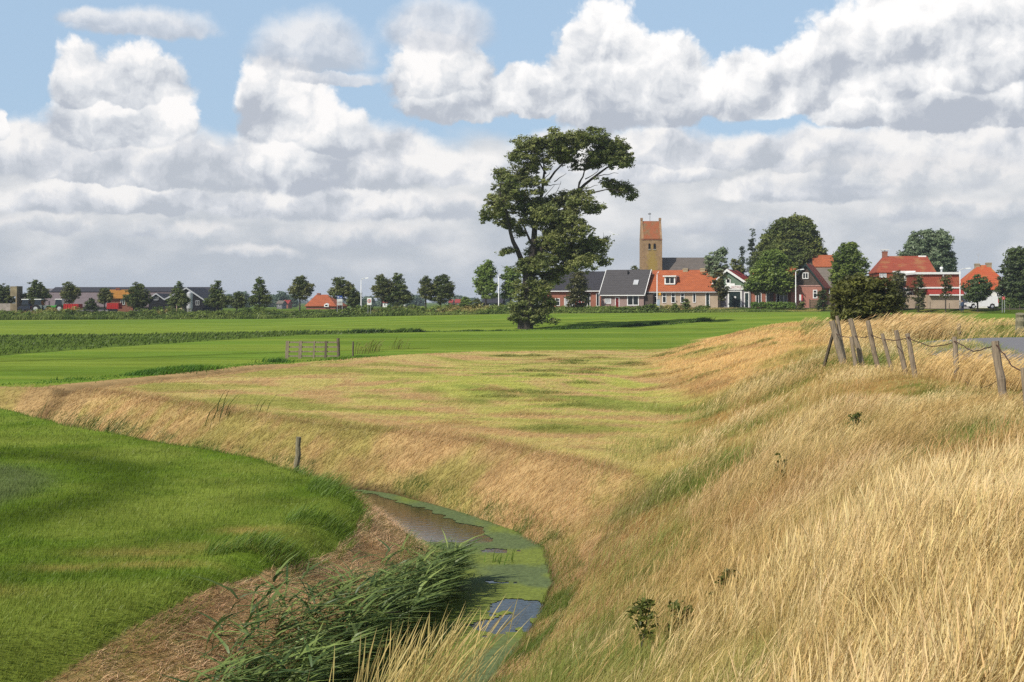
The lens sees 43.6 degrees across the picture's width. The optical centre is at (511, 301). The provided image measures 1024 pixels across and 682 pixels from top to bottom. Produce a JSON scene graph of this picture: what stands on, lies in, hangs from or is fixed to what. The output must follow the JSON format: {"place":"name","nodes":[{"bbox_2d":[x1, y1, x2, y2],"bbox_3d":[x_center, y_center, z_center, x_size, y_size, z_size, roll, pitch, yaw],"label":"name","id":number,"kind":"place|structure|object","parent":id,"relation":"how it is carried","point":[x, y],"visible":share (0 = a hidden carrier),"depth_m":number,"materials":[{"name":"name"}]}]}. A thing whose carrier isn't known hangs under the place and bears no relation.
{"place":"outdoors","nodes":[
{"label":"outdoors","id":0,"kind":"place"},
{"bbox_2d":[0,408,378,681],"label":"green grass","id":1,"kind":"structure","parent":0,"point":[327,486],"depth_m":19.06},
{"bbox_2d":[276,301,286,308],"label":"distant house","id":2,"kind":"structure","parent":0,"point":[281,304],"depth_m":500.54,"materials":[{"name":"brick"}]},
{"bbox_2d":[284,300,292,307],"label":"distant house","id":3,"kind":"structure","parent":0,"point":[289,304],"depth_m":521.95,"materials":[{"name":"red brick"}]},
{"bbox_2d":[348,488,544,636],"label":"water","id":4,"kind":"structure","parent":0,"point":[426,524],"depth_m":25.38,"materials":[{"name":"grey liquid"}]},
{"bbox_2d":[331,490,553,681],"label":"duckweed","id":5,"kind":"object","parent":4,"relation":"on","point":[526,569],"visible":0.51,"depth_m":20.27,"materials":[{"name":"green plant"}]},
{"bbox_2d":[0,302,1023,681],"bbox_3d":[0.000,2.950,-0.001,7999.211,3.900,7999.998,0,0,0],"label":"ground","id":6,"kind":"structure","parent":0,"point":[42,366],"depth_m":34.20,"materials":[{"name":"plant"}]},
{"bbox_2d":[0,283,14,302],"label":"roadside tree","id":7,"kind":"object","parent":6,"relation":"on","point":[5,297],"visible":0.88,"depth_m":243.09,"materials":[{"name":"green plant"}]},
{"bbox_2d":[0,286,22,311],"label":"building","id":8,"kind":"structure","parent":6,"relation":"on","point":[16,292],"depth_m":240.00,"materials":[{"name":"concrete"}]},
{"bbox_2d":[19,299,30,312],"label":"tractor","id":9,"kind":"object","parent":6,"relation":"on","point":[26,301],"visible":0.38,"depth_m":237.44,"materials":[{"name":"grey paint"}]},
{"bbox_2d":[21,279,51,305],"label":"roadside tree","id":10,"kind":"object","parent":6,"relation":"on","point":[39,290],"visible":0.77,"depth_m":241.42,"materials":[{"name":"green plant"}]},
{"bbox_2d":[31,299,49,311],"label":"tractor","id":11,"kind":"object","parent":6,"relation":"on","point":[38,303],"visible":0.54,"depth_m":235.41,"materials":[{"name":"grey paint"}]},
{"bbox_2d":[45,299,64,311],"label":"tractor","id":12,"kind":"object","parent":6,"relation":"on","point":[59,303],"visible":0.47,"depth_m":235.41,"materials":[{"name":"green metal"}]},
{"bbox_2d":[59,281,81,303],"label":"roadside tree","id":13,"kind":"object","parent":6,"relation":"on","point":[69,294],"visible":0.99,"depth_m":240.37,"materials":[{"name":"green plant"}]},
{"bbox_2d":[61,304,82,310],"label":"farm trailer","id":14,"kind":"object","parent":6,"relation":"on","point":[66,306],"visible":0.69,"depth_m":233.00,"materials":[{"name":"red paint"}]},
{"bbox_2d":[82,298,100,311],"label":"shrub","id":15,"kind":"object","parent":6,"relation":"on","point":[90,305],"visible":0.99,"depth_m":231.76,"materials":[{"name":"green plant"}]},
{"bbox_2d":[97,287,114,310],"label":"roadside tree","id":16,"kind":"object","parent":6,"relation":"on","point":[105,295],"visible":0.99,"depth_m":239.12,"materials":[{"name":"green plant"}]},
{"bbox_2d":[103,303,121,311],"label":"farm trailer","id":17,"kind":"object","parent":6,"relation":"on","point":[113,306],"visible":0.84,"depth_m":233.00,"materials":[{"name":"red paint"}]},
{"bbox_2d":[110,288,133,311],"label":"farmhouse","id":18,"kind":"object","parent":6,"relation":"on","point":[118,294],"visible":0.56,"depth_m":256.80,"materials":[{"name":"brick"}]},
{"bbox_2d":[31,287,221,311],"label":"barn","id":19,"kind":"structure","parent":6,"relation":"on","point":[87,293],"depth_m":273.20,"materials":[{"name":"brick"}]},
{"bbox_2d":[122,282,153,309],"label":"roadside tree","id":20,"kind":"object","parent":6,"relation":"on","point":[135,296],"visible":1,"depth_m":236.99,"materials":[{"name":"green plant"}]},
{"bbox_2d":[165,281,191,308],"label":"roadside tree","id":21,"kind":"object","parent":6,"relation":"on","point":[179,299],"visible":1,"depth_m":233.99,"materials":[{"name":"green plant"}]},
{"bbox_2d":[149,287,220,311],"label":"black shed","id":22,"kind":"structure","parent":6,"relation":"on","point":[199,295],"depth_m":246.00,"materials":[{"name":"metal"}]},
{"bbox_2d":[187,291,192,311],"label":"feed silo","id":23,"kind":"object","parent":6,"relation":"on","point":[190,305],"visible":0.76,"depth_m":243.13,"materials":[{"name":"metal"}]},
{"bbox_2d":[202,280,232,310],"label":"roadside tree","id":24,"kind":"object","parent":6,"relation":"on","point":[216,296],"visible":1,"depth_m":231.23,"materials":[{"name":"green plant"}]},
{"bbox_2d":[228,291,246,309],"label":"roadside tree","id":25,"kind":"object","parent":6,"relation":"on","point":[238,300],"visible":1,"depth_m":230.45,"materials":[{"name":"green plant"}]},
{"bbox_2d":[240,291,252,307],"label":"distant tree","id":26,"kind":"object","parent":6,"relation":"on","point":[246,296],"visible":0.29,"depth_m":539.61,"materials":[{"name":"green plant"}]},
{"bbox_2d":[246,276,272,307],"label":"roadside tree","id":27,"kind":"object","parent":6,"relation":"on","point":[261,293],"visible":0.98,"depth_m":230.06,"materials":[{"name":"green plant"}]},
{"bbox_2d":[13,294,516,303],"bbox_3d":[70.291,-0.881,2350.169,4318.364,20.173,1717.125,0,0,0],"label":"woods","id":28,"kind":"object","parent":6,"relation":"on","point":[307,301],"visible":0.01,"depth_m":1841.44,"materials":[{"name":"green plant"}]},
{"bbox_2d":[265,294,276,306],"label":"distant tree","id":29,"kind":"object","parent":6,"relation":"on","point":[272,304],"visible":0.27,"depth_m":638.74,"materials":[{"name":"green plant"}]},
{"bbox_2d":[36,389,514,681],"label":"reeds","id":30,"kind":"object","parent":6,"relation":"on","point":[429,584],"visible":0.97,"depth_m":15.79,"materials":[{"name":"green plant"}]},
{"bbox_2d":[273,291,289,307],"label":"distant tree","id":31,"kind":"object","parent":6,"relation":"on","point":[281,296],"visible":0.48,"depth_m":598.92,"materials":[{"name":"green plant"}]},
{"bbox_2d":[287,294,298,306],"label":"distant tree","id":32,"kind":"object","parent":6,"relation":"on","point":[294,302],"visible":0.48,"depth_m":618.70,"materials":[{"name":"green plant"}]},
{"bbox_2d":[294,437,300,470],"bbox_3d":[-4.785,3.628,28.599,0.263,1.214,0.137,0,0,0],"label":"fence post","id":33,"kind":"object","parent":6,"relation":"on","point":[297,453],"visible":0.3,"depth_m":28.55,"materials":[{"name":"brown wood"}]},
{"bbox_2d":[287,275,315,311],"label":"roadside tree","id":34,"kind":"object","parent":6,"relation":"on","point":[300,288],"visible":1,"depth_m":227.03,"materials":[{"name":"green plant"}]},
{"bbox_2d":[285,338,339,358],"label":"field gate","id":35,"kind":"structure","parent":6,"relation":"on","point":[300,351],"depth_m":76.48,"materials":[{"name":"brown wood"}]},
{"bbox_2d":[305,293,346,308],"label":"farmhouse","id":36,"kind":"object","parent":6,"relation":"on","point":[318,301],"visible":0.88,"depth_m":296.97,"materials":[{"name":"tile"}]},
{"bbox_2d":[337,296,342,312],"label":"information board","id":37,"kind":"object","parent":6,"relation":"on","point":[339,300],"visible":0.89,"depth_m":212.95,"materials":[{"name":"metal"}]},
{"bbox_2d":[326,276,354,308],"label":"roadside tree","id":38,"kind":"object","parent":6,"relation":"on","point":[342,287],"visible":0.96,"depth_m":225.03,"materials":[{"name":"green plant"}]},
{"bbox_2d":[345,286,362,307],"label":"roadside tree","id":39,"kind":"object","parent":6,"relation":"on","point":[353,300],"visible":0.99,"depth_m":224.66,"materials":[{"name":"green plant"}]},
{"bbox_2d":[362,295,376,306],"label":"distant tree","id":40,"kind":"object","parent":6,"relation":"on","point":[374,303],"visible":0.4,"depth_m":638.90,"materials":[{"name":"green plant"}]},
{"bbox_2d":[369,274,397,308],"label":"roadside tree","id":41,"kind":"object","parent":6,"relation":"on","point":[384,282],"visible":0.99,"depth_m":222.09,"materials":[{"name":"green plant"}]},
{"bbox_2d":[382,272,414,305],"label":"roadside tree","id":42,"kind":"object","parent":6,"relation":"on","point":[401,294],"visible":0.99,"depth_m":222.31,"materials":[{"name":"green plant"}]},
{"bbox_2d":[0,303,831,319],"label":"weeds","id":43,"kind":"object","parent":6,"relation":"on","point":[50,313],"visible":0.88,"depth_m":213.78,"materials":[{"name":"green plant"}]},
{"bbox_2d":[412,295,426,305],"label":"distant tree","id":44,"kind":"object","parent":6,"relation":"on","point":[419,301],"visible":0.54,"depth_m":758.05,"materials":[{"name":"green plant"}]},
{"bbox_2d":[0,321,849,681],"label":"mown hay","id":45,"kind":"object","parent":6,"relation":"on","point":[550,617],"visible":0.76,"depth_m":33.34,"materials":[{"name":"beige plant"}]},
{"bbox_2d":[417,275,437,309],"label":"roadside tree","id":46,"kind":"object","parent":6,"relation":"on","point":[425,281],"visible":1,"depth_m":219.66,"materials":[{"name":"green plant"}]},
{"bbox_2d":[425,274,455,306],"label":"roadside tree","id":47,"kind":"object","parent":6,"relation":"on","point":[445,290],"visible":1,"depth_m":219.77,"materials":[{"name":"green plant"}]},
{"bbox_2d":[459,296,471,308],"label":"shrub","id":48,"kind":"object","parent":6,"relation":"on","point":[465,299],"visible":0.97,"depth_m":209.85,"materials":[{"name":"green plant"}]},
{"bbox_2d":[470,298,482,308],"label":"shrub","id":49,"kind":"object","parent":6,"relation":"on","point":[476,300],"visible":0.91,"depth_m":208.75,"materials":[{"name":"green plant"}]},
{"bbox_2d":[472,259,499,305],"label":"broadleaf tree","id":50,"kind":"object","parent":6,"relation":"on","point":[484,284],"visible":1,"depth_m":213.57,"materials":[{"name":"green plant"}]},
{"bbox_2d":[482,298,504,305],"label":"distant house","id":51,"kind":"structure","parent":6,"relation":"on","point":[491,302],"depth_m":300.36,"materials":[{"name":"tile"}]},
{"bbox_2d":[499,266,522,303],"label":"broadleaf tree","id":52,"kind":"object","parent":6,"relation":"on","point":[507,289],"visible":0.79,"depth_m":215.39,"materials":[{"name":"green plant"}]},
{"bbox_2d":[0,312,1023,392],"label":"rough grass","id":53,"kind":"structure","parent":6,"relation":"on","point":[923,326],"depth_m":59.91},
{"bbox_2d":[478,126,638,328],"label":"tree","id":54,"kind":"object","parent":6,"relation":"on","point":[565,243],"visible":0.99,"depth_m":144.97,"materials":[{"name":"green plant"}]},
{"bbox_2d":[547,271,604,306],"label":"brick house","id":55,"kind":"structure","parent":6,"relation":"on","point":[560,292],"depth_m":212.72,"materials":[{"name":"tile"}]},
{"bbox_2d":[564,270,591,306],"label":"garden tree","id":56,"kind":"object","parent":6,"relation":"on","point":[577,293],"visible":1,"depth_m":202.55,"materials":[{"name":"green plant"}]},
{"bbox_2d":[599,269,654,306],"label":"cottage","id":57,"kind":"structure","parent":6,"relation":"on","point":[622,288],"depth_m":205.59,"materials":[{"name":"tile"}]},
{"bbox_2d":[627,296,638,305],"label":"window","id":58,"kind":"structure","parent":57,"relation":"in","point":[631,300],"depth_m":204.14,"materials":[{"name":"white paint"}]},
{"bbox_2d":[625,597,658,661],"bbox_3d":[1.085,2.776,10.616,0.298,0.681,0.322,0,0,0],"label":"thistle","id":59,"kind":"object","parent":6,"relation":"on","point":[642,605],"visible":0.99,"depth_m":10.58,"materials":[{"name":"green plant"}]},
{"bbox_2d":[639,304,658,310],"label":"shrub","id":60,"kind":"object","parent":6,"relation":"on","point":[650,307],"visible":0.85,"depth_m":195.39,"materials":[{"name":"green plant"}]},
{"bbox_2d":[640,218,714,271],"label":"church","id":61,"kind":"structure","parent":6,"relation":"on","point":[651,245],"depth_m":345.86,"materials":[{"name":"brick"}]},
{"bbox_2d":[666,599,694,635],"bbox_3d":[1.442,2.773,10.892,0.278,0.474,0.273,0,0,0],"label":"thistle","id":62,"kind":"object","parent":6,"relation":"on","point":[673,607],"visible":0.66,"depth_m":10.86,"materials":[{"name":"green plant"}]},
{"bbox_2d":[646,268,722,307],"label":"row house","id":63,"kind":"structure","parent":6,"relation":"on","point":[676,286],"depth_m":203.96,"materials":[{"name":"tile"}]},
{"bbox_2d":[680,293,684,302],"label":"window","id":64,"kind":"structure","parent":63,"relation":"in","point":[682,295],"depth_m":203.05,"materials":[{"name":"white paint"}]},
{"bbox_2d":[705,293,709,304],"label":"door","id":65,"kind":"structure","parent":63,"relation":"in","point":[707,295],"depth_m":201.66,"materials":[{"name":"green paint"}]},
{"bbox_2d":[680,298,690,308],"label":"shrub","id":66,"kind":"object","parent":6,"relation":"on","point":[686,304],"visible":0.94,"depth_m":195.80,"materials":[{"name":"green plant"}]},
{"bbox_2d":[700,247,728,276],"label":"willow tree","id":67,"kind":"object","parent":6,"relation":"on","point":[717,258],"visible":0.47,"depth_m":204.45,"materials":[{"name":"green plant"}]},
{"bbox_2d":[708,271,731,307],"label":"garden tree","id":68,"kind":"object","parent":6,"relation":"on","point":[721,287],"visible":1,"depth_m":197.84,"materials":[{"name":"green plant"}]},
{"bbox_2d":[706,568,745,597],"bbox_3d":[1.806,2.511,10.768,0.326,0.530,0.298,0,0,17],"label":"thistle","id":69,"kind":"object","parent":6,"relation":"on","point":[728,571],"visible":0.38,"depth_m":10.80,"materials":[{"name":"green plant"}]},
{"bbox_2d":[712,269,750,307],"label":"workshop","id":70,"kind":"structure","parent":6,"relation":"on","point":[738,296],"depth_m":201.63,"materials":[{"name":"wood"}]},
{"bbox_2d":[728,290,741,306],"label":"door","id":71,"kind":"structure","parent":70,"relation":"in","point":[735,297],"depth_m":201.61,"materials":[{"name":"green paint"}]},
{"bbox_2d":[744,292,748,306],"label":"door","id":72,"kind":"structure","parent":70,"relation":"in","point":[746,294],"depth_m":201.02,"materials":[{"name":"green paint"}]},
{"bbox_2d":[729,258,744,273],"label":"broadleaf tree","id":73,"kind":"object","parent":6,"relation":"on","point":[737,266],"visible":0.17,"depth_m":235.42,"materials":[{"name":"green plant"}]},
{"bbox_2d":[738,246,746,275],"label":"conifer","id":74,"kind":"object","parent":6,"relation":"on","point":[742,251],"visible":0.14,"depth_m":239.92,"materials":[{"name":"green plant"}]},
{"bbox_2d":[744,228,756,277],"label":"conifer","id":75,"kind":"object","parent":6,"relation":"on","point":[751,244],"visible":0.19,"depth_m":237.59,"materials":[{"name":"green plant"}]},
{"bbox_2d":[741,248,796,301],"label":"broadleaf tree","id":76,"kind":"object","parent":6,"relation":"on","point":[770,270],"visible":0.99,"depth_m":194.92,"materials":[{"name":"green plant"}]},
{"bbox_2d":[750,301,796,308],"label":"hedge","id":77,"kind":"object","parent":6,"relation":"on","point":[773,305],"visible":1,"depth_m":191.73,"materials":[{"name":"green plant"}]},
{"bbox_2d":[771,452,788,481],"bbox_3d":[3.690,2.407,17.490,0.270,0.684,0.322,0,0,0],"label":"thistle","id":78,"kind":"object","parent":6,"relation":"on","point":[778,453],"visible":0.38,"depth_m":17.49,"materials":[{"name":"green plant"}]},
{"bbox_2d":[750,212,827,273],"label":"broadleaf tree","id":79,"kind":"object","parent":6,"relation":"on","point":[796,240],"visible":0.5,"depth_m":229.98,"materials":[{"name":"green plant"}]},
{"bbox_2d":[751,263,829,307],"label":"brick house","id":80,"kind":"structure","parent":6,"relation":"on","point":[811,282],"depth_m":196.96,"materials":[{"name":"brick"}]},
{"bbox_2d":[756,292,761,302],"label":"window","id":81,"kind":"structure","parent":80,"relation":"in","point":[759,297],"depth_m":200.53,"materials":[{"name":"white paint"}]},
{"bbox_2d":[776,292,787,301],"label":"window","id":82,"kind":"structure","parent":80,"relation":"in","point":[780,298],"depth_m":199.34,"materials":[{"name":"glass"}]},
{"bbox_2d":[802,272,808,278],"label":"window","id":83,"kind":"structure","parent":80,"relation":"in","point":[805,275],"depth_m":196.61,"materials":[{"name":"white paint"}]},
{"bbox_2d":[797,302,804,309],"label":"shrub","id":84,"kind":"object","parent":6,"relation":"on","point":[801,306],"visible":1,"depth_m":189.86,"materials":[{"name":"green plant"}]},
{"bbox_2d":[809,299,818,307],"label":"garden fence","id":85,"kind":"object","parent":6,"relation":"on","point":[812,304],"visible":0.56,"depth_m":192.00,"materials":[{"name":"brown wood"}]},
{"bbox_2d":[815,288,827,310],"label":"shrub","id":86,"kind":"object","parent":6,"relation":"on","point":[821,302],"visible":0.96,"depth_m":185.84,"materials":[{"name":"green plant"}]},
{"bbox_2d":[808,255,835,305],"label":"barn","id":87,"kind":"structure","parent":6,"relation":"on","point":[821,264],"depth_m":225.91,"materials":[{"name":"orange tile"}]},
{"bbox_2d":[828,241,871,287],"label":"broadleaf tree","id":88,"kind":"object","parent":6,"relation":"on","point":[848,259],"visible":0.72,"depth_m":186.98,"materials":[{"name":"green plant"}]},
{"bbox_2d":[843,412,864,435],"bbox_3d":[5.085,1.920,19.001,0.323,0.580,0.342,0,0,0],"label":"thistle","id":89,"kind":"object","parent":6,"relation":"on","point":[855,417],"visible":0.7,"depth_m":18.97,"materials":[{"name":"green plant"}]},
{"bbox_2d":[824,271,905,325],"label":"bush","id":90,"kind":"object","parent":6,"relation":"on","point":[861,295],"visible":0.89,"depth_m":77.25,"materials":[{"name":"green plant"}]},
{"bbox_2d":[888,269,911,309],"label":"garden tree","id":91,"kind":"object","parent":6,"relation":"on","point":[901,282],"visible":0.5,"depth_m":184.74,"materials":[{"name":"green plant"}]},
{"bbox_2d":[869,249,935,304],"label":"mansard house","id":92,"kind":"structure","parent":6,"relation":"on","point":[886,265],"depth_m":197.19,"materials":[{"name":"tile"}]},
{"bbox_2d":[911,275,925,311],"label":"street tree","id":93,"kind":"object","parent":6,"relation":"on","point":[920,294],"visible":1,"depth_m":180.79,"materials":[{"name":"green plant"}]},
{"bbox_2d":[823,315,1023,405],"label":"wire fence","id":94,"kind":"object","parent":6,"relation":"on","point":[836,336],"visible":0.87,"depth_m":29.58,"materials":[{"name":"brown wood"}]},
{"bbox_2d":[895,228,957,271],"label":"willow tree","id":95,"kind":"object","parent":6,"relation":"on","point":[933,247],"visible":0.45,"depth_m":244.40,"materials":[{"name":"green plant"}]},
{"bbox_2d":[905,267,963,308],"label":"brick shed","id":96,"kind":"structure","parent":6,"relation":"on","point":[933,287],"depth_m":187.71,"materials":[{"name":"brick"}]},
{"bbox_2d":[939,275,953,311],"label":"street tree","id":97,"kind":"object","parent":6,"relation":"on","point":[946,284],"visible":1,"depth_m":180.88,"materials":[{"name":"green plant"}]},
{"bbox_2d":[959,268,970,309],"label":"street lamp","id":98,"kind":"object","parent":6,"relation":"on","point":[960,293],"visible":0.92,"depth_m":183.75,"materials":[{"name":"metal"}]},
{"bbox_2d":[960,274,995,311],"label":"garden tree","id":99,"kind":"object","parent":6,"relation":"on","point":[974,290],"visible":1,"depth_m":179.44,"materials":[{"name":"green plant"}]},
{"bbox_2d":[989,297,1023,308],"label":"hedge","id":100,"kind":"object","parent":6,"relation":"on","point":[1012,303],"visible":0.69,"depth_m":198.53,"materials":[{"name":"green plant"}]},
{"bbox_2d":[995,245,1023,303],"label":"broadleaf tree","id":101,"kind":"object","parent":6,"relation":"on","point":[1011,281],"visible":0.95,"depth_m":199.11,"materials":[{"name":"green plant"}]},
{"bbox_2d":[1015,313,1023,334],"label":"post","id":102,"kind":"object","parent":6,"relation":"on","point":[1019,320],"visible":0.76,"depth_m":65.82,"materials":[{"name":"wood"}]},
{"bbox_2d":[0,0,1023,301],"label":"sky","id":103,"kind":"structure","parent":0,"point":[151,143],"materials":[{"name":"white"}]},
{"bbox_2d":[89,308,942,312],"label":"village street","id":104,"kind":"structure","parent":0,"point":[908,308],"depth_m":186.89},
{"bbox_2d":[18,304,31,310],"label":"parked car","id":105,"kind":"object","parent":104,"relation":"on","point":[26,307],"visible":0.91,"depth_m":236.00,"materials":[{"name":"blue paint"}]},
{"bbox_2d":[964,296,998,308],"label":"van","id":106,"kind":"object","parent":104,"relation":"on","point":[992,302],"visible":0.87,"depth_m":184.21,"materials":[{"name":"paint"}]},
{"bbox_2d":[308,330,1023,681],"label":"dry grass","id":107,"kind":"structure","parent":0,"point":[886,552],"depth_m":9.68,"materials":[{"name":"plant"}]},
{"bbox_2d":[916,337,1023,368],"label":"road","id":108,"kind":"structure","parent":0,"point":[1015,342],"depth_m":48.71,"materials":[{"name":"asphalt"}]},
{"bbox_2d":[960,254,1004,307],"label":"hipped house","id":109,"kind":"structure","parent":0,"point":[986,269],"depth_m":216.46,"materials":[{"name":"orange tile"}]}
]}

